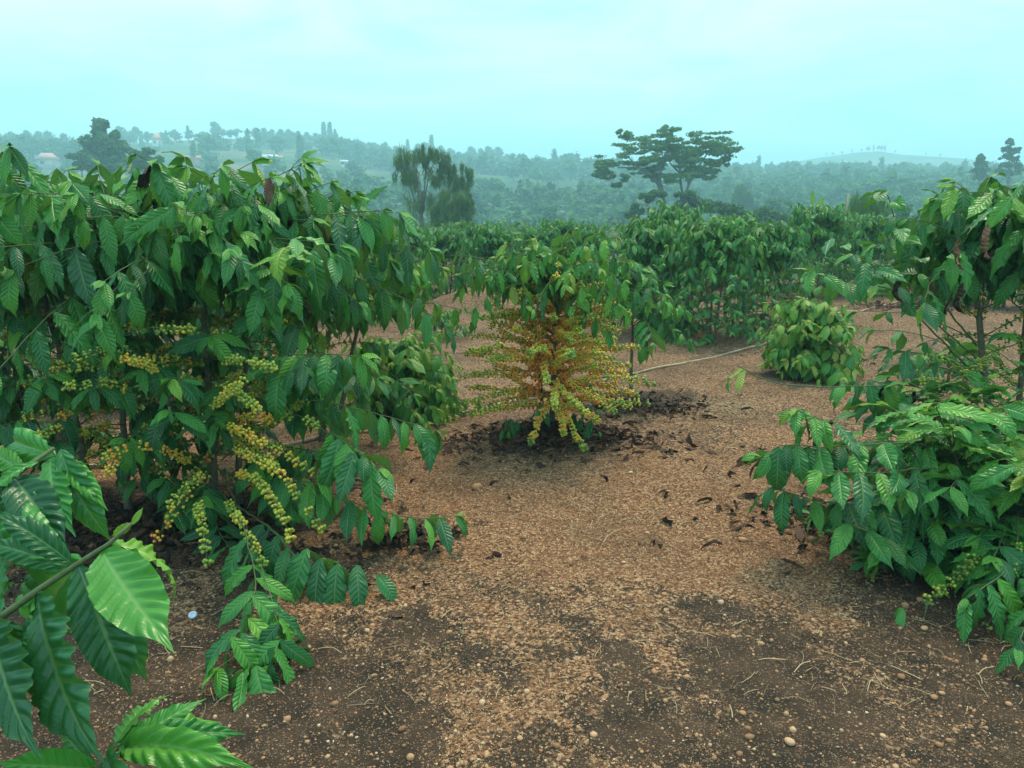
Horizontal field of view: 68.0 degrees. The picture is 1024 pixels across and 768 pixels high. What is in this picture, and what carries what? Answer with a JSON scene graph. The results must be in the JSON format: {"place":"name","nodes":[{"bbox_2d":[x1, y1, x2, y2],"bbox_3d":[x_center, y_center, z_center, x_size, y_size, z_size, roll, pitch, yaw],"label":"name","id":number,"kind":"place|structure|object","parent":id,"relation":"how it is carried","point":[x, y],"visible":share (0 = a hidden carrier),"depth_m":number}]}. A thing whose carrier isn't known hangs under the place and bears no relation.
{"place":"outdoors","nodes":[
{"label":"outdoors","id":0,"kind":"place"},
{"bbox_2d":[0,261,1023,767],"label":"ground","id":1,"kind":"structure","parent":0,"point":[712,377],"depth_m":3.00},
{"bbox_2d":[0,148,70,445],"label":"coffee plant","id":2,"kind":"object","parent":1,"relation":"on","point":[6,367],"visible":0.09,"depth_m":4.23},
{"bbox_2d":[0,293,92,413],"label":"coffee plant","id":3,"kind":"object","parent":1,"relation":"on","point":[54,305],"visible":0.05,"depth_m":6.37},
{"bbox_2d":[0,427,252,767],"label":"coffee plant","id":4,"kind":"object","parent":1,"relation":"on","point":[113,601],"visible":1,"depth_m":1.02},
{"bbox_2d":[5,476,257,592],"bbox_3d":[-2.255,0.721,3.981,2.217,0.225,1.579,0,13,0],"label":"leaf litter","id":5,"kind":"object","parent":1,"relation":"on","point":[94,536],"visible":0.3,"depth_m":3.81},
{"bbox_2d":[55,296,235,399],"bbox_3d":[-3.223,-0.547,6.673,1.567,1.435,1.453,-11,17,-41],"label":"coffee plant","id":6,"kind":"object","parent":1,"relation":"on","point":[166,343],"visible":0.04,"depth_m":6.54},
{"bbox_2d":[0,142,295,518],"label":"coffee plant","id":7,"kind":"object","parent":1,"relation":"on","point":[77,440],"visible":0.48,"depth_m":3.57},
{"bbox_2d":[188,611,196,618],"bbox_3d":[-1.283,0.928,3.050,0.033,0.013,0.033,6,41,-1],"label":"bottle cap","id":8,"kind":"object","parent":1,"relation":"on","point":[192,614],"visible":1,"depth_m":3.04},
{"bbox_2d":[0,150,468,711],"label":"coffee plant","id":9,"kind":"object","parent":1,"relation":"on","point":[250,248],"visible":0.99,"depth_m":3.49},
{"bbox_2d":[171,297,318,391],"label":"coffee plant","id":10,"kind":"object","parent":1,"relation":"on","point":[262,333],"visible":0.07,"depth_m":6.54},
{"bbox_2d":[7,479,501,620],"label":"leaf litter","id":11,"kind":"object","parent":1,"relation":"on","point":[180,534],"visible":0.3,"depth_m":3.76},
{"bbox_2d":[283,715,290,721],"bbox_3d":[-0.720,1.074,2.431,0.023,0.022,0.024,0,13,-1],"label":"stone","id":12,"kind":"object","parent":1,"relation":"on","point":[287,718],"visible":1,"depth_m":2.42},
{"bbox_2d":[331,701,338,706],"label":"stone","id":13,"kind":"object","parent":1,"relation":"on","point":[334,703],"visible":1,"depth_m":2.50},
{"bbox_2d":[218,251,482,441],"bbox_3d":[-1.144,-0.334,5.233,1.913,1.638,1.422,0,13,0],"label":"coffee plant","id":14,"kind":"object","parent":1,"relation":"on","point":[420,278],"visible":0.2,"depth_m":5.01},
{"bbox_2d":[351,185,388,214],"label":"banana plant","id":15,"kind":"object","parent":1,"relation":"on","point":[374,193],"visible":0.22,"depth_m":16.33},
{"bbox_2d":[331,221,432,318],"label":"coffee plant","id":16,"kind":"object","parent":1,"relation":"on","point":[395,253],"visible":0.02,"depth_m":11.28},
{"bbox_2d":[321,517,467,573],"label":"leaf litter","id":17,"kind":"object","parent":1,"relation":"on","point":[403,536],"visible":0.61,"depth_m":3.67},
{"bbox_2d":[398,725,405,731],"bbox_3d":[-0.344,1.080,2.380,0.030,0.016,0.017,-11,17,-40],"label":"stone","id":18,"kind":"object","parent":1,"relation":"on","point":[402,728],"visible":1,"depth_m":2.38},
{"bbox_2d":[326,329,481,429],"bbox_3d":[-0.911,-0.074,6.192,1.331,0.732,1.320,0,13,0],"label":"young coffee plant","id":19,"kind":"object","parent":1,"relation":"on","point":[428,369],"visible":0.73,"depth_m":5.97},
{"bbox_2d":[406,753,413,760],"bbox_3d":[-0.302,1.111,2.259,0.024,0.022,0.023,-7,14,-27],"label":"stone","id":20,"kind":"object","parent":1,"relation":"on","point":[409,756],"visible":1,"depth_m":2.25},
{"bbox_2d":[394,224,454,298],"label":"coffee plant","id":21,"kind":"object","parent":1,"relation":"on","point":[418,242],"visible":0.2,"depth_m":13.57},
{"bbox_2d":[367,420,488,443],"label":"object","id":22,"kind":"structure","parent":1,"relation":"on","point":[439,429],"depth_m":5.69},
{"bbox_2d":[406,307,472,342],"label":"plant","id":23,"kind":"object","parent":1,"relation":"on","point":[446,315],"visible":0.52,"depth_m":9.65},
{"bbox_2d":[424,222,472,297],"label":"coffee plant","id":24,"kind":"object","parent":1,"relation":"on","point":[447,243],"visible":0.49,"depth_m":14.38},
{"bbox_2d":[35,301,899,475],"bbox_3d":[1.961,-0.487,9.072,11.136,0.189,10.422,0,13,0],"label":"irrigation hose","id":25,"kind":"object","parent":1,"relation":"on","point":[365,431],"visible":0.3,"depth_m":7.33},
{"bbox_2d":[450,219,490,276],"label":"coffee plant","id":26,"kind":"object","parent":1,"relation":"on","point":[469,234],"visible":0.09,"depth_m":17.54},
{"bbox_2d":[471,483,481,489],"bbox_3d":[-0.206,0.604,4.442,0.067,0.044,0.044,-8,15,-32],"label":"stone","id":27,"kind":"object","parent":1,"relation":"on","point":[475,486],"visible":0.98,"depth_m":4.42},
{"bbox_2d":[484,750,488,757],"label":"stone","id":28,"kind":"object","parent":1,"relation":"on","point":[486,753],"visible":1,"depth_m":2.26},
{"bbox_2d":[454,220,523,290],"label":"coffee plant","id":29,"kind":"object","parent":1,"relation":"on","point":[489,242],"visible":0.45,"depth_m":13.55},
{"bbox_2d":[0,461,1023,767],"bbox_3d":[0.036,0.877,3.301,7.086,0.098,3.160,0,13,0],"label":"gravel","id":30,"kind":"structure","parent":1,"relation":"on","point":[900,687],"depth_m":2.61},
{"bbox_2d":[4,332,1023,717],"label":"straw","id":31,"kind":"object","parent":1,"relation":"on","point":[576,586],"visible":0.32,"depth_m":3.15},
{"bbox_2d":[512,223,563,256],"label":"coffee plant","id":32,"kind":"object","parent":1,"relation":"on","point":[544,238],"visible":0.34,"depth_m":15.63},
{"bbox_2d":[535,462,546,468],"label":"fallen leaf","id":33,"kind":"object","parent":1,"relation":"on","point":[540,465],"visible":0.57,"depth_m":4.76},
{"bbox_2d":[420,227,669,451],"bbox_3d":[0.255,-0.320,5.231,1.675,1.477,1.579,0,13,0],"label":"coffee plant","id":34,"kind":"object","parent":1,"relation":"on","point":[556,282],"visible":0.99,"depth_m":5.04},
{"bbox_2d":[552,742,559,748],"bbox_3d":[0.132,1.086,2.279,0.025,0.015,0.019,7,15,29],"label":"stone","id":35,"kind":"object","parent":1,"relation":"on","point":[555,745],"visible":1,"depth_m":2.27},
{"bbox_2d":[353,414,761,472],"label":"leaf litter","id":36,"kind":"object","parent":1,"relation":"on","point":[548,434],"visible":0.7,"depth_m":5.20},
{"bbox_2d":[537,217,578,247],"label":"coffee plant","id":37,"kind":"object","parent":1,"relation":"on","point":[562,226],"visible":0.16,"depth_m":16.82},
{"bbox_2d":[537,504,632,540],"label":"dry grass","id":38,"kind":"structure","parent":1,"relation":"on","point":[579,522],"depth_m":3.99},
{"bbox_2d":[590,731,597,737],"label":"stone","id":39,"kind":"object","parent":1,"relation":"on","point":[593,734],"visible":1,"depth_m":2.33},
{"bbox_2d":[571,222,619,262],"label":"coffee plant","id":40,"kind":"object","parent":1,"relation":"on","point":[589,230],"visible":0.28,"depth_m":15.88},
{"bbox_2d":[587,254,693,395],"bbox_3d":[0.998,-0.445,6.479,1.088,1.291,1.080,0,13,0],"label":"coffee plant","id":41,"kind":"object","parent":1,"relation":"on","point":[660,334],"visible":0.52,"depth_m":6.33},
{"bbox_2d":[587,214,715,335],"bbox_3d":[1.825,-1.435,10.105,1.829,1.611,1.798,0,13,0],"label":"coffee plant","id":42,"kind":"object","parent":1,"relation":"on","point":[653,238],"visible":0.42,"depth_m":9.83},
{"bbox_2d":[579,387,753,425],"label":"leaf litter","id":43,"kind":"object","parent":1,"relation":"on","point":[660,404],"visible":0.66,"depth_m":6.19},
{"bbox_2d":[632,199,710,291],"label":"coffee plant","id":44,"kind":"object","parent":1,"relation":"on","point":[668,215],"visible":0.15,"depth_m":15.10},
{"bbox_2d":[664,309,717,336],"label":"plant","id":45,"kind":"object","parent":1,"relation":"on","point":[685,325],"visible":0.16,"depth_m":9.97},
{"bbox_2d":[650,393,781,427],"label":"fallen leaves","id":46,"kind":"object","parent":1,"relation":"on","point":[709,407],"depth_m":6.25},
{"bbox_2d":[654,214,786,348],"bbox_3d":[2.566,-1.290,9.452,1.661,1.623,1.791,0,13,0],"label":"coffee plant","id":47,"kind":"object","parent":1,"relation":"on","point":[713,249],"visible":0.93,"depth_m":9.22},
{"bbox_2d":[700,209,765,290],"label":"coffee plant","id":48,"kind":"object","parent":1,"relation":"on","point":[745,219],"visible":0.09,"depth_m":15.74},
{"bbox_2d":[738,537,746,541],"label":"stone","id":49,"kind":"object","parent":1,"relation":"on","point":[742,539],"visible":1,"depth_m":3.73},
{"bbox_2d":[744,733,753,739],"bbox_3d":[0.735,1.092,2.349,0.030,0.015,0.025,-3,13,-11],"label":"stone","id":50,"kind":"object","parent":1,"relation":"on","point":[748,736],"visible":1,"depth_m":2.34},
{"bbox_2d":[709,217,828,333],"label":"coffee plant","id":51,"kind":"object","parent":1,"relation":"on","point":[787,253],"visible":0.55,"depth_m":9.83},
{"bbox_2d":[784,737,794,745],"bbox_3d":[0.848,1.092,2.320,0.030,0.018,0.036,-9,16,-35],"label":"stone","id":52,"kind":"object","parent":1,"relation":"on","point":[788,741],"visible":1,"depth_m":2.31},
{"bbox_2d":[789,726,796,733],"bbox_3d":[0.873,1.075,2.359,0.022,0.020,0.021,6,14,23],"label":"stone","id":53,"kind":"object","parent":1,"relation":"on","point":[792,729],"visible":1,"depth_m":2.35},
{"bbox_2d":[755,296,867,386],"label":"young coffee plant","id":54,"kind":"object","parent":1,"relation":"on","point":[801,344],"visible":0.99,"depth_m":7.19},
{"bbox_2d":[740,352,888,363],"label":"leaf litter","id":55,"kind":"object","parent":1,"relation":"on","point":[840,360],"visible":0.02,"depth_m":8.32},
{"bbox_2d":[807,189,825,255],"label":"banana plant","id":56,"kind":"object","parent":1,"relation":"on","point":[812,199],"visible":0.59,"depth_m":25.18},
{"bbox_2d":[771,202,866,297],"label":"coffee plant","id":57,"kind":"object","parent":1,"relation":"on","point":[805,221],"visible":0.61,"depth_m":14.32},
{"bbox_2d":[736,443,906,472],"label":"leaf litter","id":58,"kind":"object","parent":1,"relation":"on","point":[881,468],"visible":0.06,"depth_m":4.92},
{"bbox_2d":[649,481,1022,607],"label":"leaf litter","id":59,"kind":"object","parent":1,"relation":"on","point":[800,532],"visible":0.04,"depth_m":3.83},
{"bbox_2d":[813,212,876,275],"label":"coffee plant","id":60,"kind":"object","parent":1,"relation":"on","point":[859,218],"visible":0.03,"depth_m":18.01},
{"bbox_2d":[820,211,897,291],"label":"coffee plant","id":61,"kind":"object","parent":1,"relation":"on","point":[869,225],"visible":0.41,"depth_m":14.81},
{"bbox_2d":[726,172,1023,458],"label":"coffee plant","id":62,"kind":"object","parent":1,"relation":"on","point":[971,248],"visible":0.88,"depth_m":4.01},
{"bbox_2d":[732,359,1023,674],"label":"coffee plant","id":63,"kind":"object","parent":1,"relation":"on","point":[974,455],"visible":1,"depth_m":3.27},
{"bbox_2d":[897,673,904,679],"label":"stone","id":64,"kind":"object","parent":1,"relation":"on","point":[900,676],"visible":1,"depth_m":2.63},
{"bbox_2d":[901,602,908,608],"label":"stone","id":65,"kind":"object","parent":1,"relation":"on","point":[904,605],"visible":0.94,"depth_m":3.09},
{"bbox_2d":[815,299,1022,311],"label":"leaf litter","id":66,"kind":"object","parent":1,"relation":"on","point":[878,305],"visible":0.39,"depth_m":12.91},
{"bbox_2d":[930,694,937,699],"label":"stone","id":67,"kind":"object","parent":1,"relation":"on","point":[933,696],"visible":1,"depth_m":2.52},
{"bbox_2d":[870,339,999,381],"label":"plant","id":68,"kind":"object","parent":1,"relation":"on","point":[926,373],"visible":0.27,"depth_m":7.15},
{"bbox_2d":[935,741,942,747],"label":"stone","id":69,"kind":"object","parent":1,"relation":"on","point":[938,744],"visible":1,"depth_m":2.31},
{"bbox_2d":[912,236,986,302],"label":"coffee plant","id":70,"kind":"object","parent":1,"relation":"on","point":[941,299],"visible":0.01,"depth_m":13.66},
{"bbox_2d":[962,284,1023,307],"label":"coffee plant","id":71,"kind":"object","parent":1,"relation":"on","point":[1015,300],"visible":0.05,"depth_m":12.94},
{"bbox_2d":[0,0,1023,165],"label":"sky","id":72,"kind":"structure","parent":0,"point":[791,80]},
{"bbox_2d":[25,139,999,265],"bbox_3d":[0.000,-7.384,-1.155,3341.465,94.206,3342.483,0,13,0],"label":"hills","id":73,"kind":"structure","parent":0,"point":[240,160],"depth_m":312.18},
{"bbox_2d":[22,130,32,136],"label":"hill tree","id":74,"kind":"object","parent":73,"relation":"on","point":[25,132],"visible":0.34,"depth_m":363.52},
{"bbox_2d":[31,130,47,140],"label":"hill tree","id":75,"kind":"object","parent":73,"relation":"on","point":[39,134],"visible":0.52,"depth_m":365.47},
{"bbox_2d":[34,153,60,168],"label":"house","id":76,"kind":"structure","parent":73,"relation":"on","point":[47,160],"depth_m":255.66},
{"bbox_2d":[42,130,56,138],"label":"hill tree","id":77,"kind":"object","parent":73,"relation":"on","point":[47,134],"visible":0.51,"depth_m":371.71},
{"bbox_2d":[59,133,70,140],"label":"hill tree","id":78,"kind":"object","parent":73,"relation":"on","point":[63,135],"visible":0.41,"depth_m":370.00},
{"bbox_2d":[64,151,99,181],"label":"tree","id":79,"kind":"object","parent":73,"relation":"on","point":[85,159],"visible":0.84,"depth_m":106.91},
{"bbox_2d":[72,117,133,185],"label":"tree","id":80,"kind":"object","parent":73,"relation":"on","point":[103,146],"visible":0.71,"depth_m":109.08},
{"bbox_2d":[115,125,127,133],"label":"hill tree","id":81,"kind":"object","parent":73,"relation":"on","point":[119,128],"visible":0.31,"depth_m":379.32},
{"bbox_2d":[128,126,142,141],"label":"hill tree","id":82,"kind":"object","parent":73,"relation":"on","point":[134,129],"visible":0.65,"depth_m":387.89},
{"bbox_2d":[120,147,164,173],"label":"tree","id":83,"kind":"object","parent":73,"relation":"on","point":[144,152],"visible":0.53,"depth_m":100.42},
{"bbox_2d":[151,133,162,146],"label":"house","id":84,"kind":"structure","parent":73,"relation":"on","point":[156,139],"depth_m":355.84},
{"bbox_2d":[185,155,200,166],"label":"house","id":85,"kind":"structure","parent":73,"relation":"on","point":[195,160],"depth_m":247.09},
{"bbox_2d":[210,121,220,133],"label":"hill tree","id":86,"kind":"object","parent":73,"relation":"on","point":[215,126],"visible":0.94,"depth_m":394.99},
{"bbox_2d":[275,129,285,135],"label":"hill tree","id":87,"kind":"object","parent":73,"relation":"on","point":[279,132],"visible":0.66,"depth_m":407.45},
{"bbox_2d":[321,121,326,135],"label":"hill tree","id":88,"kind":"object","parent":73,"relation":"on","point":[323,130],"visible":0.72,"depth_m":412.58},
{"bbox_2d":[326,122,332,136],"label":"hill tree","id":89,"kind":"object","parent":73,"relation":"on","point":[329,130],"visible":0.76,"depth_m":417.15},
{"bbox_2d":[340,160,347,166],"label":"house","id":90,"kind":"structure","parent":73,"relation":"on","point":[343,163],"depth_m":288.72},
{"bbox_2d":[429,134,434,149],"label":"hill tree","id":91,"kind":"object","parent":73,"relation":"on","point":[431,142],"visible":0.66,"depth_m":424.69},
{"bbox_2d":[391,143,476,227],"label":"feathery tree","id":92,"kind":"object","parent":73,"relation":"on","point":[408,177],"visible":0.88,"depth_m":40.45},
{"bbox_2d":[429,187,473,230],"bbox_3d":[-2.944,-7.785,37.105,2.320,3.727,1.484,0,13,0],"label":"feathery tree","id":93,"kind":"object","parent":73,"relation":"on","point":[449,211],"visible":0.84,"depth_m":36.73},
{"bbox_2d":[468,208,479,224],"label":"hill tree","id":94,"kind":"object","parent":73,"relation":"on","point":[476,216],"visible":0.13,"depth_m":122.56},
{"bbox_2d":[477,213,491,223],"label":"hill tree","id":95,"kind":"object","parent":73,"relation":"on","point":[482,218],"visible":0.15,"depth_m":131.87},
{"bbox_2d":[485,146,495,155],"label":"hill tree","id":96,"kind":"object","parent":73,"relation":"on","point":[488,149],"visible":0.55,"depth_m":423.99},
{"bbox_2d":[494,146,503,157],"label":"hill tree","id":97,"kind":"object","parent":73,"relation":"on","point":[499,152],"visible":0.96,"depth_m":430.14},
{"bbox_2d":[495,215,515,223],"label":"hill tree","id":98,"kind":"object","parent":73,"relation":"on","point":[508,218],"visible":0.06,"depth_m":130.84},
{"bbox_2d":[0,128,1023,227],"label":"distant woodland","id":99,"kind":"object","parent":73,"relation":"on","point":[496,199],"visible":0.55,"depth_m":219.20},
{"bbox_2d":[396,218,636,234],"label":"young plantation","id":100,"kind":"object","parent":73,"relation":"on","point":[508,225],"depth_m":50.89},
{"bbox_2d":[512,209,521,216],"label":"hill tree","id":101,"kind":"object","parent":73,"relation":"on","point":[516,213],"visible":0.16,"depth_m":130.95},
{"bbox_2d":[511,212,538,227],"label":"hill tree","id":102,"kind":"object","parent":73,"relation":"on","point":[526,218],"visible":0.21,"depth_m":126.69},
{"bbox_2d":[545,204,557,223],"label":"hill tree","id":103,"kind":"object","parent":73,"relation":"on","point":[551,215],"visible":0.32,"depth_m":128.22},
{"bbox_2d":[574,216,594,224],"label":"hill tree","id":104,"kind":"object","parent":73,"relation":"on","point":[587,219],"visible":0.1,"depth_m":125.78},
{"bbox_2d":[592,217,604,226],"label":"hill tree","id":105,"kind":"object","parent":73,"relation":"on","point":[597,221],"visible":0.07,"depth_m":130.14},
{"bbox_2d":[623,189,667,223],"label":"tree","id":106,"kind":"object","parent":73,"relation":"on","point":[649,197],"visible":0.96,"depth_m":60.08},
{"bbox_2d":[396,221,895,259],"bbox_3d":[1.584,-7.488,49.364,84.890,6.786,49.940,0,13,0],"label":"scrub","id":107,"kind":"object","parent":73,"relation":"on","point":[518,232],"visible":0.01,"depth_m":30.48},
{"bbox_2d":[591,124,744,207],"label":"umbrella tree","id":108,"kind":"object","parent":73,"relation":"on","point":[687,157],"visible":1,"depth_m":71.26},
{"bbox_2d":[673,190,702,211],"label":"tree","id":109,"kind":"object","parent":73,"relation":"on","point":[690,197],"visible":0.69,"depth_m":58.02},
{"bbox_2d":[696,198,761,218],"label":"tree","id":110,"kind":"object","parent":73,"relation":"on","point":[721,208],"visible":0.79,"depth_m":53.27},
{"bbox_2d":[730,184,753,216],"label":"pale tree","id":111,"kind":"object","parent":73,"relation":"on","point":[742,196],"visible":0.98,"depth_m":125.75},
{"bbox_2d":[753,205,779,226],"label":"bushy tree","id":112,"kind":"object","parent":73,"relation":"on","point":[766,213],"visible":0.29,"depth_m":58.23},
{"bbox_2d":[764,197,793,217],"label":"round tree","id":113,"kind":"object","parent":73,"relation":"on","point":[773,203],"visible":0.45,"depth_m":115.97},
{"bbox_2d":[774,211,799,225],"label":"bushy tree","id":114,"kind":"object","parent":73,"relation":"on","point":[779,215],"visible":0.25,"depth_m":57.96},
{"bbox_2d":[843,190,889,218],"bbox_3d":[13.618,-6.477,29.312,1.837,2.211,1.182,0,13,0],"label":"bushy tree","id":115,"kind":"object","parent":73,"relation":"on","point":[857,207],"visible":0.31,"depth_m":29.01},
{"bbox_2d":[884,204,917,221],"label":"bushy tree","id":116,"kind":"object","parent":73,"relation":"on","point":[899,214],"visible":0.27,"depth_m":58.07},
{"bbox_2d":[969,153,991,187],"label":"tall conifer","id":117,"kind":"object","parent":73,"relation":"on","point":[980,164],"visible":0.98,"depth_m":134.36},
{"bbox_2d":[993,138,1023,186],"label":"tall conifer","id":118,"kind":"object","parent":73,"relation":"on","point":[1010,157],"visible":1,"depth_m":134.24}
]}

